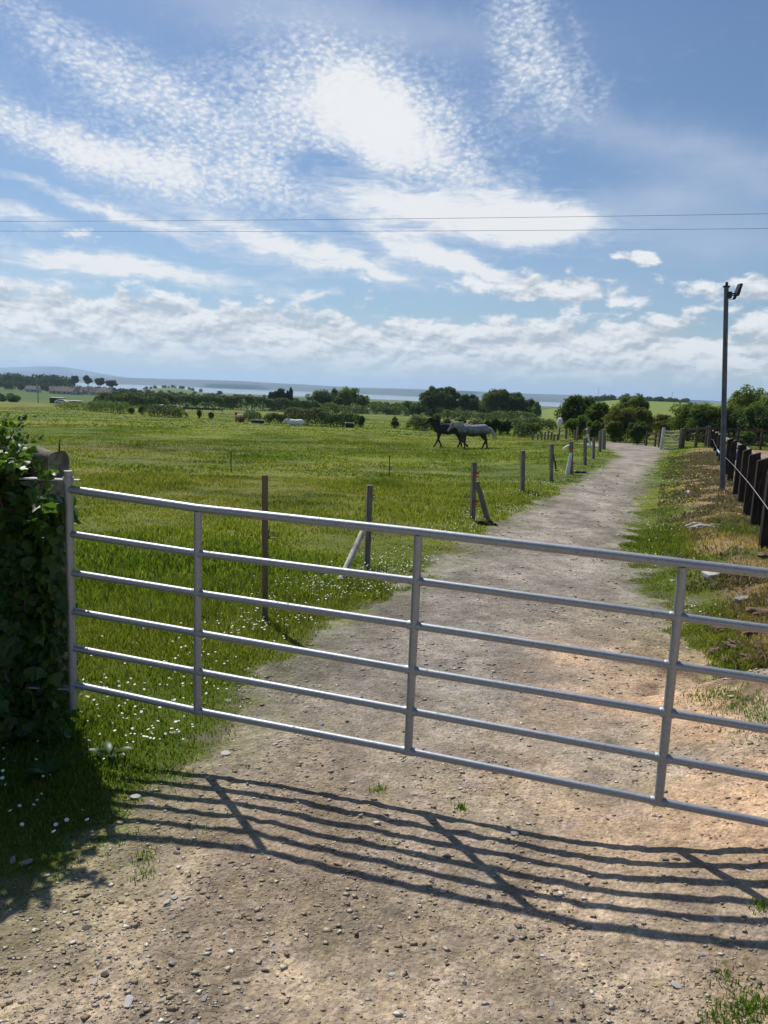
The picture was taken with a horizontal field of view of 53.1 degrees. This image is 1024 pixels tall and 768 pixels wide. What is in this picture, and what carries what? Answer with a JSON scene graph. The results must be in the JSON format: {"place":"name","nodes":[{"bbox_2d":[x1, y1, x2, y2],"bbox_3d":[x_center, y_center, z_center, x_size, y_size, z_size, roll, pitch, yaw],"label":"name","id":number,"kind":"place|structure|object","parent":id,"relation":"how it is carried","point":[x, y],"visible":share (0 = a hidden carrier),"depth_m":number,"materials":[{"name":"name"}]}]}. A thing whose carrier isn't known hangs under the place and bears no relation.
{"place":"outdoors","nodes":[
{"label":"outdoors","id":0,"kind":"place"},
{"bbox_2d":[0,366,127,377],"bbox_3d":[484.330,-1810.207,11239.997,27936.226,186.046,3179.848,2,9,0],"label":"mountain","id":1,"kind":"structure","parent":0,"point":[52,370],"depth_m":10638.00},
{"bbox_2d":[75,382,562,406],"bbox_3d":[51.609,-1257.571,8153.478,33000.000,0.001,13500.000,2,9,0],"label":"sea","id":2,"kind":"structure","parent":0,"point":[295,393],"depth_m":3491.80,"materials":[{"name":"blue"}]},
{"bbox_2d":[0,373,720,403],"bbox_3d":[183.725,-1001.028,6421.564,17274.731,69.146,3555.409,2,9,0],"label":"coast hills","id":3,"kind":"structure","parent":0,"point":[295,387],"depth_m":5511.51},
{"bbox_2d":[0,214,733,221],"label":"overhead wire","id":4,"kind":"object","parent":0,"point":[409,218],"visible":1,"depth_m":42.00,"materials":[{"name":"metal"}]},
{"bbox_2d":[0,441,767,1023],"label":"track","id":5,"kind":"structure","parent":0,"point":[554,573],"depth_m":3.12,"materials":[{"name":"gravel"}]},
{"bbox_2d":[124,995,133,1007],"bbox_3d":[-0.758,1.456,2.287,0.027,0.013,0.050,2,10,-13],"label":"stone","id":6,"kind":"object","parent":5,"relation":"on","point":[128,1000],"visible":1,"depth_m":2.28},
{"bbox_2d":[19,470,767,827],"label":"field gate","id":7,"kind":"structure","parent":5,"relation":"on","point":[677,616],"depth_m":3.35,"materials":[{"name":"metal"}]},
{"bbox_2d":[93,681,767,1023],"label":"track weeds","id":8,"kind":"object","parent":5,"relation":"on","point":[748,1006],"visible":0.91,"depth_m":3.00,"materials":[{"name":"green plant"}]},
{"bbox_2d":[474,519,496,525],"bbox_3d":[1.654,0.185,12.541,0.339,0.148,0.293,-4,11,-35],"label":"clod","id":9,"kind":"object","parent":5,"relation":"on","point":[486,522],"visible":0.81,"depth_m":12.44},
{"bbox_2d":[0,386,767,909],"bbox_3d":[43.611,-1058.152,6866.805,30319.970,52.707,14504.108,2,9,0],"label":"pasture","id":10,"kind":"structure","parent":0,"point":[44,404],"depth_m":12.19,"materials":[{"name":"plant"}]},
{"bbox_2d":[0,393,20,401],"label":"hedge","id":11,"kind":"object","parent":10,"relation":"on","point":[11,397],"visible":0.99,"depth_m":265.47,"materials":[{"name":"green plant"}]},
{"bbox_2d":[24,385,41,391],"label":"house","id":12,"kind":"structure","parent":10,"relation":"on","point":[30,389],"depth_m":614.45,"materials":[{"name":"white glass"}]},
{"bbox_2d":[0,372,73,385],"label":"wood","id":13,"kind":"object","parent":10,"relation":"on","point":[17,378],"visible":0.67,"depth_m":763.96,"materials":[{"name":"plant"}]},
{"bbox_2d":[0,412,82,742],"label":"ivy hedge","id":14,"kind":"object","parent":10,"relation":"on","point":[33,604],"visible":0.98,"depth_m":3.83,"materials":[{"name":"green plant"}]},
{"bbox_2d":[17,758,73,779],"bbox_3d":[-1.617,1.201,3.635,0.260,0.092,0.150,-6,13,-44],"label":"dock plant","id":15,"kind":"object","parent":10,"relation":"on","point":[51,767],"visible":0.95,"depth_m":3.63,"materials":[{"name":"green plant"}]},
{"bbox_2d":[27,446,71,717],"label":"gate pillar","id":16,"kind":"structure","parent":10,"relation":"on","point":[60,459],"depth_m":3.90,"materials":[{"name":"stone"}]},
{"bbox_2d":[55,386,78,394],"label":"house","id":17,"kind":"structure","parent":10,"relation":"on","point":[71,390],"depth_m":594.72,"materials":[{"name":"white glass"}]},
{"bbox_2d":[0,380,151,393],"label":"village trees","id":18,"kind":"object","parent":10,"relation":"on","point":[23,385],"visible":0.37,"depth_m":662.06,"materials":[{"name":"plant"}]},
{"bbox_2d":[54,401,98,410],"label":"hedge","id":19,"kind":"object","parent":10,"relation":"on","point":[72,405],"visible":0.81,"depth_m":146.21,"materials":[{"name":"green plant"}]},
{"bbox_2d":[95,387,114,395],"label":"house","id":20,"kind":"structure","parent":10,"relation":"on","point":[109,390],"depth_m":615.63,"materials":[{"name":"white glass"}]},
{"bbox_2d":[84,400,128,413],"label":"hedge","id":21,"kind":"object","parent":10,"relation":"on","point":[93,405],"visible":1,"depth_m":127.44,"materials":[{"name":"green plant"}]},
{"bbox_2d":[85,741,132,758],"bbox_3d":[-1.369,1.188,3.831,0.200,0.081,0.132,7,10,26],"label":"dock plant","id":22,"kind":"object","parent":10,"relation":"on","point":[108,746],"visible":0.98,"depth_m":3.84,"materials":[{"name":"green plant"}]},
{"bbox_2d":[105,380,117,387],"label":"tree","id":23,"kind":"object","parent":10,"relation":"on","point":[109,383],"visible":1,"depth_m":733.42,"materials":[{"name":"green plant"}]},
{"bbox_2d":[92,391,168,407],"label":"hedge","id":24,"kind":"object","parent":10,"relation":"on","point":[139,400],"visible":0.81,"depth_m":183.67,"materials":[{"name":"green plant"}]},
{"bbox_2d":[142,404,188,417],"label":"hedge","id":25,"kind":"object","parent":10,"relation":"on","point":[159,408],"visible":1,"depth_m":110.28,"materials":[{"name":"green plant"}]},
{"bbox_2d":[143,385,202,391],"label":"knoll trees","id":26,"kind":"object","parent":10,"relation":"on","point":[180,387],"visible":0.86,"depth_m":1437.87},
{"bbox_2d":[114,391,320,411],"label":"hedge","id":27,"kind":"object","parent":10,"relation":"on","point":[241,402],"visible":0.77,"depth_m":201.84,"materials":[{"name":"green plant"}]},
{"bbox_2d":[111,390,344,409],"bbox_3d":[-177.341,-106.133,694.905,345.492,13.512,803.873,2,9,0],"label":"valley scrub","id":28,"kind":"object","parent":10,"relation":"on","point":[182,393],"visible":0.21,"depth_m":596.62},
{"bbox_2d":[235,412,244,421],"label":"horse","id":29,"kind":"object","parent":10,"relation":"on","point":[239,417],"visible":0.94,"depth_m":91.18},
{"bbox_2d":[243,410,263,421],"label":"bush","id":30,"kind":"object","parent":10,"relation":"on","point":[252,415],"visible":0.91,"depth_m":97.97,"materials":[{"name":"green plant"}]},
{"bbox_2d":[262,475,277,620],"bbox_3d":[-0.925,0.385,6.191,0.144,1.373,0.056,2,9,0],"label":"fence post","id":31,"kind":"object","parent":10,"relation":"on","point":[265,534],"visible":0.64,"depth_m":6.15,"materials":[{"name":"brown wood"}]},
{"bbox_2d":[263,413,287,423],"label":"bush","id":32,"kind":"object","parent":10,"relation":"on","point":[270,417],"visible":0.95,"depth_m":95.27,"materials":[{"name":"green plant"}]},
{"bbox_2d":[271,388,286,410],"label":"tree","id":33,"kind":"object","parent":10,"relation":"on","point":[279,393],"visible":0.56,"depth_m":268.15,"materials":[{"name":"green plant"}]},
{"bbox_2d":[286,387,293,410],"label":"tree","id":34,"kind":"object","parent":10,"relation":"on","point":[289,393],"visible":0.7,"depth_m":270.30,"materials":[{"name":"green plant"}]},
{"bbox_2d":[282,418,304,425],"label":"horse","id":35,"kind":"object","parent":10,"relation":"on","point":[289,421],"visible":0.84,"depth_m":87.73},
{"bbox_2d":[305,389,336,411],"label":"tree","id":36,"kind":"object","parent":10,"relation":"on","point":[322,397],"visible":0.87,"depth_m":236.87,"materials":[{"name":"green plant"}]},
{"bbox_2d":[283,406,364,426],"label":"hedge","id":37,"kind":"object","parent":10,"relation":"on","point":[321,416],"visible":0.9,"depth_m":91.94,"materials":[{"name":"green plant"}]},
{"bbox_2d":[330,396,343,412],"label":"bush","id":38,"kind":"object","parent":10,"relation":"on","point":[338,401],"visible":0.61,"depth_m":230.88,"materials":[{"name":"green plant"}]},
{"bbox_2d":[281,402,409,415],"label":"hedge","id":39,"kind":"object","parent":10,"relation":"on","point":[366,407],"visible":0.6,"depth_m":220.86,"materials":[{"name":"green plant"}]},
{"bbox_2d":[335,386,359,412],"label":"tree","id":40,"kind":"object","parent":10,"relation":"on","point":[350,396],"visible":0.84,"depth_m":236.16,"materials":[{"name":"green plant"}]},
{"bbox_2d":[338,530,365,579],"bbox_3d":[-0.337,0.455,8.125,0.077,0.545,0.699,6,10,20],"label":"leaning fence brace post","id":41,"kind":"object","parent":10,"relation":"on","point":[353,552],"visible":0.66,"depth_m":8.12,"materials":[{"name":"wood"}]},
{"bbox_2d":[353,394,370,413],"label":"tree","id":42,"kind":"object","parent":10,"relation":"on","point":[362,400],"visible":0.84,"depth_m":234.55,"materials":[{"name":"green plant"}]},
{"bbox_2d":[0,462,738,831],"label":"daisies","id":43,"kind":"object","parent":10,"relation":"on","point":[284,638],"visible":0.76,"depth_m":6.07,"materials":[{"name":"white plant"}]},
{"bbox_2d":[364,485,375,568],"bbox_3d":[-0.158,0.241,8.478,0.095,1.081,0.067,1,9,-11],"label":"fence post","id":44,"kind":"object","parent":10,"relation":"on","point":[369,499],"visible":0.84,"depth_m":8.43,"materials":[{"name":"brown wood"}]},
{"bbox_2d":[0,407,767,447],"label":"grass","id":45,"kind":"structure","parent":10,"relation":"on","point":[161,424],"depth_m":79.17,"materials":[{"name":"plant"}]},
{"bbox_2d":[390,416,399,427],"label":"bush","id":46,"kind":"object","parent":10,"relation":"on","point":[395,423],"visible":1,"depth_m":86.08,"materials":[{"name":"green plant"}]},
{"bbox_2d":[401,400,413,415],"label":"bush","id":47,"kind":"object","parent":10,"relation":"on","point":[406,403],"visible":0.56,"depth_m":237.05,"materials":[{"name":"green plant"}]},
{"bbox_2d":[410,401,426,415],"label":"bush","id":48,"kind":"object","parent":10,"relation":"on","point":[418,407],"visible":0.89,"depth_m":223.75,"materials":[{"name":"green plant"}]},
{"bbox_2d":[406,415,433,431],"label":"bush","id":49,"kind":"object","parent":10,"relation":"on","point":[418,423],"visible":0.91,"depth_m":82.92,"materials":[{"name":"green plant"}]},
{"bbox_2d":[377,401,462,416],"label":"valley scrub","id":50,"kind":"object","parent":10,"relation":"on","point":[385,403],"visible":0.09,"depth_m":335.17,"materials":[{"name":"green plant"}]},
{"bbox_2d":[419,385,446,417],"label":"tree","id":51,"kind":"object","parent":10,"relation":"on","point":[432,397],"visible":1,"depth_m":203.38,"materials":[{"name":"green plant"}]},
{"bbox_2d":[423,417,461,446],"bbox_3d":[3.502,-4.595,44.381,2.654,1.732,0.629,0,9,-17],"label":"horse","id":52,"kind":"object","parent":10,"relation":"on","point":[439,428],"visible":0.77,"depth_m":44.12},
{"bbox_2d":[439,386,461,417],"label":"tree","id":53,"kind":"object","parent":10,"relation":"on","point":[451,400],"visible":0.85,"depth_m":210.62,"materials":[{"name":"green plant"}]},
{"bbox_2d":[459,394,480,418],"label":"tree","id":54,"kind":"object","parent":10,"relation":"on","point":[470,402],"visible":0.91,"depth_m":212.53,"materials":[{"name":"green plant"}]},
{"bbox_2d":[447,421,497,448],"bbox_3d":[4.899,-4.218,42.481,3.030,1.534,0.622,0,9,-16],"label":"horse","id":55,"kind":"object","parent":10,"relation":"on","point":[482,431],"visible":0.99,"depth_m":42.25},
{"bbox_2d":[470,462,479,520],"bbox_3d":[1.518,-0.271,12.944,0.154,1.140,0.115,2,9,0],"label":"fence post","id":56,"kind":"object","parent":10,"relation":"on","point":[474,476],"visible":0.91,"depth_m":12.91,"materials":[{"name":"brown wood"}]},
{"bbox_2d":[476,481,488,519],"bbox_3d":[1.684,-0.184,13.159,0.305,0.687,0.115,2,9,0],"label":"prop","id":57,"kind":"object","parent":10,"relation":"on","point":[482,502],"visible":0.89,"depth_m":13.13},
{"bbox_2d":[441,409,536,420],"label":"hedge","id":58,"kind":"object","parent":10,"relation":"on","point":[446,413],"visible":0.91,"depth_m":194.02,"materials":[{"name":"green plant"}]},
{"bbox_2d":[479,388,508,419],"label":"tree","id":59,"kind":"object","parent":10,"relation":"on","point":[491,398],"visible":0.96,"depth_m":206.06,"materials":[{"name":"green plant"}]},
{"bbox_2d":[491,418,498,432],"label":"bush","id":60,"kind":"object","parent":10,"relation":"on","point":[495,422],"visible":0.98,"depth_m":74.02,"materials":[{"name":"green plant"}]},
{"bbox_2d":[497,421,505,434],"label":"bush","id":61,"kind":"object","parent":10,"relation":"on","point":[501,427],"visible":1,"depth_m":74.01,"materials":[{"name":"green plant"}]},
{"bbox_2d":[503,419,512,434],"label":"bush","id":62,"kind":"object","parent":10,"relation":"on","point":[508,425],"visible":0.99,"depth_m":74.02,"materials":[{"name":"green plant"}]},
{"bbox_2d":[500,392,525,419],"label":"tree","id":63,"kind":"object","parent":10,"relation":"on","point":[514,403],"visible":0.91,"depth_m":204.44,"materials":[{"name":"green plant"}]},
{"bbox_2d":[520,450,524,490],"bbox_3d":[3.204,-0.848,17.794,0.150,1.149,0.102,1,9,-11],"label":"fence post","id":64,"kind":"object","parent":10,"relation":"on","point":[522,470],"visible":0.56,"depth_m":17.74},
{"bbox_2d":[512,422,541,436],"bbox_3d":[11.439,-6.499,61.275,1.414,1.384,2.547,-3,10,-29],"label":"bush","id":65,"kind":"object","parent":10,"relation":"on","point":[526,429],"visible":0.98,"depth_m":60.93,"materials":[{"name":"green plant"}]},
{"bbox_2d":[520,398,534,419],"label":"tree","id":66,"kind":"object","parent":10,"relation":"on","point":[529,403],"visible":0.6,"depth_m":203.15,"materials":[{"name":"green plant"}]},
{"bbox_2d":[511,417,557,429],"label":"hedge","id":67,"kind":"object","parent":10,"relation":"on","point":[544,422],"visible":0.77,"depth_m":97.43,"materials":[{"name":"green plant"}]},
{"bbox_2d":[531,401,541,417],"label":"tree","id":68,"kind":"object","parent":10,"relation":"on","point":[536,409],"visible":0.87,"depth_m":199.35,"materials":[{"name":"green plant"}]},
{"bbox_2d":[531,431,557,439],"bbox_3d":[11.155,-5.263,53.644,2.224,0.871,0.292,11,12,43],"label":"paling fence","id":69,"kind":"object","parent":10,"relation":"on","point":[542,435],"visible":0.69,"depth_m":53.45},
{"bbox_2d":[549,444,553,481],"bbox_3d":[4.539,-1.252,20.870,0.156,1.180,0.103,1,9,-11],"label":"fence post","id":70,"kind":"object","parent":10,"relation":"on","point":[551,454],"visible":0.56,"depth_m":20.82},
{"bbox_2d":[565,453,571,474],"bbox_3d":[5.525,-1.426,23.045,0.175,0.696,0.140,2,9,0],"label":"pipe","id":71,"kind":"object","parent":10,"relation":"on","point":[567,472],"visible":0.94,"depth_m":23.00,"materials":[{"name":"white plastic"}]},
{"bbox_2d":[569,441,574,473],"bbox_3d":[5.672,-1.560,23.292,0.232,1.145,0.138,2,9,0],"label":"fence post","id":72,"kind":"object","parent":10,"relation":"on","point":[571,448],"visible":0.67,"depth_m":23.24,"materials":[{"name":"grey wood"}]},
{"bbox_2d":[553,394,594,435],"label":"tree","id":73,"kind":"object","parent":10,"relation":"on","point":[576,406],"visible":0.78,"depth_m":71.23,"materials":[{"name":"green plant"}]},
{"bbox_2d":[564,415,589,438],"bbox_3d":[14.120,-6.069,56.148,1.743,2.107,1.701,8,10,30],"label":"bush","id":74,"kind":"object","parent":10,"relation":"on","point":[572,425],"visible":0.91,"depth_m":55.79,"materials":[{"name":"green plant"}]},
{"bbox_2d":[583,438,586,464],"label":"fence post","id":75,"kind":"object","parent":10,"relation":"on","point":[584,451],"visible":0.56,"depth_m":26.79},
{"bbox_2d":[583,420,602,441],"bbox_3d":[13.580,-5.159,50.282,1.278,1.724,1.101,2,9,0],"label":"bush","id":76,"kind":"object","parent":10,"relation":"on","point":[595,426],"visible":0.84,"depth_m":50.00,"materials":[{"name":"green plant"}]},
{"bbox_2d":[584,401,610,438],"bbox_3d":[16.105,-6.816,58.108,2.170,3.216,2.219,2,9,0],"label":"tree","id":77,"kind":"object","parent":10,"relation":"on","point":[597,410],"visible":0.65,"depth_m":57.66,"materials":[{"name":"green plant"}]},
{"bbox_2d":[601,429,605,448],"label":"fence post","id":78,"kind":"object","parent":10,"relation":"on","point":[603,445],"visible":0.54,"depth_m":38.07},
{"bbox_2d":[605,420,623,441],"bbox_3d":[15.070,-5.108,50.198,1.257,1.703,1.165,7,10,25],"label":"bush","id":79,"kind":"object","parent":10,"relation":"on","point":[613,429],"visible":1,"depth_m":49.91,"materials":[{"name":"green plant"}]},
{"bbox_2d":[601,404,639,441],"bbox_3d":[16.081,-5.891,52.257,2.592,2.846,2.167,2,9,0],"label":"tree","id":80,"kind":"object","parent":10,"relation":"on","point":[625,416],"visible":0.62,"depth_m":51.67,"materials":[{"name":"green plant"}]},
{"bbox_2d":[616,393,649,437],"bbox_3d":[20.674,-7.905,64.114,3.009,4.026,2.806,2,9,0],"label":"tree","id":81,"kind":"object","parent":10,"relation":"on","point":[634,401],"visible":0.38,"depth_m":63.38,"materials":[{"name":"green plant"}]},
{"bbox_2d":[626,421,650,444],"bbox_3d":[15.868,-4.834,48.191,1.465,1.777,1.367,10,12,38],"label":"bush","id":82,"kind":"object","parent":10,"relation":"on","point":[635,431],"visible":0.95,"depth_m":47.96,"materials":[{"name":"green plant"}]},
{"bbox_2d":[587,393,689,402],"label":"ridge wood","id":83,"kind":"object","parent":10,"relation":"on","point":[604,397],"visible":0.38,"depth_m":749.80,"materials":[{"name":"plant"}]},
{"bbox_2d":[630,407,655,441],"bbox_3d":[17.890,-6.035,54.194,2.336,2.826,1.945,11,12,43],"label":"tree","id":84,"kind":"object","parent":10,"relation":"on","point":[643,414],"visible":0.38,"depth_m":53.58,"materials":[{"name":"green plant"}]},
{"bbox_2d":[645,431,660,446],"bbox_3d":[15.798,-4.167,44.967,0.260,1.152,2.163,2,9,-2],"label":"rail fence","id":85,"kind":"object","parent":10,"relation":"on","point":[655,439],"visible":0.84,"depth_m":44.98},
{"bbox_2d":[651,414,677,436],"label":"bush","id":86,"kind":"object","parent":10,"relation":"on","point":[659,422],"visible":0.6,"depth_m":74.66,"materials":[{"name":"green plant"}]},
{"bbox_2d":[678,428,685,448],"bbox_3d":[15.666,-3.812,40.441,0.220,1.150,0.200,0,9,-17],"label":"gate post","id":87,"kind":"object","parent":10,"relation":"on","point":[682,437],"visible":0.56,"depth_m":40.36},
{"bbox_2d":[659,427,679,449],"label":"gate","id":88,"kind":"structure","parent":87,"relation":"attached to","point":[662,438],"depth_m":40.03,"materials":[{"name":"metal"}]},
{"bbox_2d":[665,401,705,440],"bbox_3d":[24.576,-7.174,62.179,3.027,3.456,3.037,2,9,0],"label":"tree","id":89,"kind":"object","parent":10,"relation":"on","point":[679,414],"visible":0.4,"depth_m":61.86,"materials":[{"name":"green plant"}]},
{"bbox_2d":[611,512,767,678],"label":"verge grass","id":90,"kind":"structure","parent":10,"relation":"on","point":[684,551],"depth_m":8.97,"materials":[{"name":"plant"}]},
{"bbox_2d":[683,425,711,447],"bbox_3d":[16.211,-3.788,40.008,0.226,1.520,1.501,-6,12,-41],"label":"rail fence","id":91,"kind":"object","parent":10,"relation":"on","point":[697,434],"visible":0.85,"depth_m":39.78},
{"bbox_2d":[684,522,720,528],"bbox_3d":[4.771,0.196,11.521,0.586,0.070,0.328,0,9,-12],"label":"driftwood","id":92,"kind":"object","parent":10,"relation":"on","point":[699,525],"visible":0.73,"depth_m":11.44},
{"bbox_2d":[680,402,728,441],"bbox_3d":[25.093,-6.912,60.092,3.396,3.496,3.584,2,9,0],"label":"tree","id":93,"kind":"object","parent":10,"relation":"on","point":[701,416],"visible":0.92,"depth_m":59.40,"materials":[{"name":"green plant"}]},
{"bbox_2d":[701,571,719,578],"bbox_3d":[3.508,0.664,8.184,0.220,0.050,0.140,-3,16,-16],"label":"slab","id":94,"kind":"object","parent":10,"relation":"on","point":[707,574],"depth_m":8.14,"materials":[{"name":"stone"}]},
{"bbox_2d":[655,451,767,670],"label":"bank grass","id":95,"kind":"structure","parent":10,"relation":"on","point":[697,491],"depth_m":13.28,"materials":[{"name":"plant"}]},
{"bbox_2d":[719,282,742,488],"bbox_3d":[7.575,-2.692,17.132,0.539,4.680,0.180,2,9,0],"label":"lamp pole","id":96,"kind":"object","parent":10,"relation":"on","point":[728,295],"visible":0.98,"depth_m":17.05,"materials":[{"name":"grey metal"}]},
{"bbox_2d":[714,406,747,441],"bbox_3d":[27.336,-6.716,60.093,4.108,3.279,3.384,5,9,14],"label":"tree","id":97,"kind":"object","parent":10,"relation":"on","point":[734,414],"visible":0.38,"depth_m":59.36,"materials":[{"name":"green plant"}]},
{"bbox_2d":[721,638,748,648],"bbox_3d":[2.697,1.023,5.900,0.208,0.069,0.169,-3,10,-29],"label":"earth clod","id":98,"kind":"object","parent":10,"relation":"on","point":[729,643],"visible":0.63,"depth_m":5.88,"materials":[{"name":"soil"}]},
{"bbox_2d":[704,426,767,449],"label":"rail fence","id":99,"kind":"object","parent":10,"relation":"on","point":[761,437],"visible":0.52,"depth_m":43.87,"materials":[{"name":"wood"}]},
{"bbox_2d":[710,429,767,548],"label":"slat fence","id":100,"kind":"object","parent":10,"relation":"on","point":[749,464],"visible":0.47,"depth_m":12.70,"materials":[{"name":"wood"}]},
{"bbox_2d":[735,431,756,446],"bbox_3d":[23.640,-4.602,50.376,1.226,1.600,1.234,2,9,0],"label":"bush","id":101,"kind":"object","parent":10,"relation":"on","point":[747,440],"visible":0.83,"depth_m":49.99,"materials":[{"name":"green plant"}]},
{"bbox_2d":[727,384,766,409],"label":"tree","id":102,"kind":"object","parent":10,"relation":"on","point":[738,399],"visible":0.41,"depth_m":77.14,"materials":[{"name":"green plant"}]},
{"bbox_2d":[735,402,767,444],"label":"tree","id":103,"kind":"object","parent":10,"relation":"on","point":[755,417],"visible":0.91,"depth_m":57.69,"materials":[{"name":"green plant"}]},
{"bbox_2d":[745,607,767,616],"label":"earth clod","id":104,"kind":"object","parent":10,"relation":"on","point":[757,610],"visible":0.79,"depth_m":6.40,"materials":[{"name":"soil"}]},
{"bbox_2d":[755,392,767,440],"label":"tree","id":105,"kind":"object","parent":10,"relation":"on","point":[763,400],"visible":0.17,"depth_m":69.81,"materials":[{"name":"green plant"}]},
{"bbox_2d":[0,0,767,400],"label":"sky","id":106,"kind":"structure","parent":0,"point":[375,116],"materials":[{"name":"blue"}]},
{"bbox_2d":[7,426,767,495],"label":"paddock grass","id":107,"kind":"structure","parent":0,"point":[243,457],"depth_m":31.73,"materials":[{"name":"plant"}]},
{"bbox_2d":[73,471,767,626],"bbox_3d":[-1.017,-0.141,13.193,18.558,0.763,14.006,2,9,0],"label":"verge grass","id":108,"kind":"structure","parent":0,"point":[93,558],"depth_m":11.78,"materials":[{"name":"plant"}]},
{"bbox_2d":[104,228,767,231],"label":"overhead wire","id":109,"kind":"object","parent":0,"point":[295,231],"visible":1,"depth_m":42.00,"materials":[{"name":"metal"}]},
{"bbox_2d":[715,450,767,480],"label":"arena ground","id":110,"kind":"structure","parent":0,"point":[764,454],"depth_m":34.47,"materials":[{"name":"soil"}]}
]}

